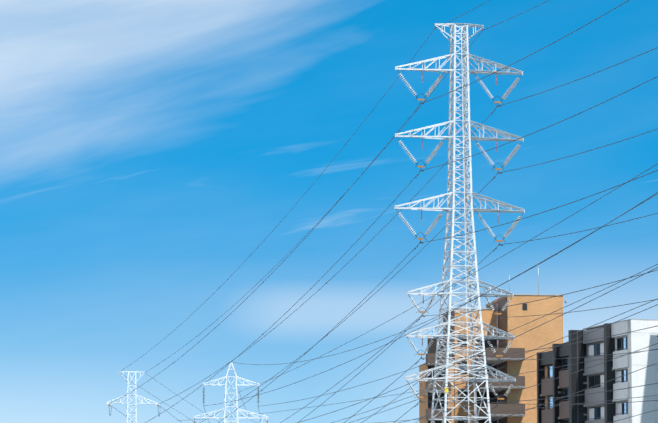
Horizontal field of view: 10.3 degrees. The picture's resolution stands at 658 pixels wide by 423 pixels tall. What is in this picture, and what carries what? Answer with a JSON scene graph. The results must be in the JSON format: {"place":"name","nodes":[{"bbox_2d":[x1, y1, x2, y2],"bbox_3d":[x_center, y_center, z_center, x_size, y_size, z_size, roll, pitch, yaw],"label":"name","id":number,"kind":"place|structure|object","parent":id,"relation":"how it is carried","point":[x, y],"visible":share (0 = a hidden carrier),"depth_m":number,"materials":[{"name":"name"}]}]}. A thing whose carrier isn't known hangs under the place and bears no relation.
{"place":"outdoors","nodes":[
{"label":"outdoors","id":0,"kind":"place"},
{"bbox_2d":[0,0,657,422],"label":"sky","id":1,"kind":"structure","parent":0,"point":[149,149],"materials":[{"name":"blue"}]},
{"bbox_2d":[537,319,657,422],"bbox_3d":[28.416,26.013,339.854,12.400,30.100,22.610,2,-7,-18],"label":"apartment building","id":2,"kind":"structure","parent":0,"point":[594,411],"depth_m":335.36,"materials":[{"name":"concrete"}]},
{"label":"ground","id":3,"kind":"structure","parent":0,"visible":0},
{"bbox_2d":[108,371,155,422],"bbox_3d":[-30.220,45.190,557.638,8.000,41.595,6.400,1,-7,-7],"label":"transmission tower","id":4,"kind":"structure","parent":3,"relation":"on","point":[135,395],"depth_m":559.43,"materials":[{"name":"metal"}]},
{"bbox_2d":[193,362,267,422],"bbox_3d":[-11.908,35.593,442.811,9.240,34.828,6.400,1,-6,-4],"label":"transmission tower","id":5,"kind":"structure","parent":3,"relation":"on","point":[235,393],"depth_m":443.98,"materials":[{"name":"white metal"}]},
{"bbox_2d":[112,373,262,422],"bbox_3d":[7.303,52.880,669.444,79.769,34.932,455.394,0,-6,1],"label":"power lines","id":6,"kind":"object","parent":5,"relation":"attached to","point":[185,400],"visible":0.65,"depth_m":571.30,"materials":[{"name":"grey metal"}]},
{"bbox_2d":[179,163,657,422],"bbox_3d":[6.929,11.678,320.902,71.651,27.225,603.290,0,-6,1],"label":"power lines","id":7,"kind":"object","parent":5,"relation":"attached to","point":[489,339],"visible":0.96,"depth_m":248.39,"materials":[{"name":"black metal"}]},
{"bbox_2d":[394,23,524,422],"bbox_3d":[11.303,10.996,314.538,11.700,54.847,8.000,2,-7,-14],"label":"transmission tower","id":8,"kind":"structure","parent":3,"relation":"on","point":[451,279],"depth_m":315.68,"materials":[{"name":"metal"}]},
{"bbox_2d":[109,29,499,422],"bbox_3d":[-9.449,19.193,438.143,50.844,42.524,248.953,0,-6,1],"label":"power lines","id":9,"kind":"object","parent":8,"relation":"attached to","point":[321,287],"visible":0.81,"depth_m":372.60,"materials":[{"name":"black metal"}]},
{"bbox_2d":[420,0,657,404],"bbox_3d":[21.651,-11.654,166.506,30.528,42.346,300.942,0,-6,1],"label":"power lines","id":10,"kind":"object","parent":8,"relation":"attached to","point":[558,235],"visible":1,"depth_m":247.69,"materials":[{"name":"grey metal"}]},
{"bbox_2d":[172,103,502,407],"bbox_3d":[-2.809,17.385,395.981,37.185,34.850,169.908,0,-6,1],"label":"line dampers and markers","id":11,"kind":"object","parent":10,"relation":"hanging from","point":[415,248],"visible":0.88,"depth_m":316.44,"materials":[{"name":"grey metal"}]},
{"bbox_2d":[419,266,566,422],"bbox_3d":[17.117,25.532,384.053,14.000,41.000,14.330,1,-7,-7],"label":"apartment building","id":12,"kind":"structure","parent":3,"relation":"on","point":[545,333],"depth_m":380.45,"materials":[{"name":"brick"}]}
]}

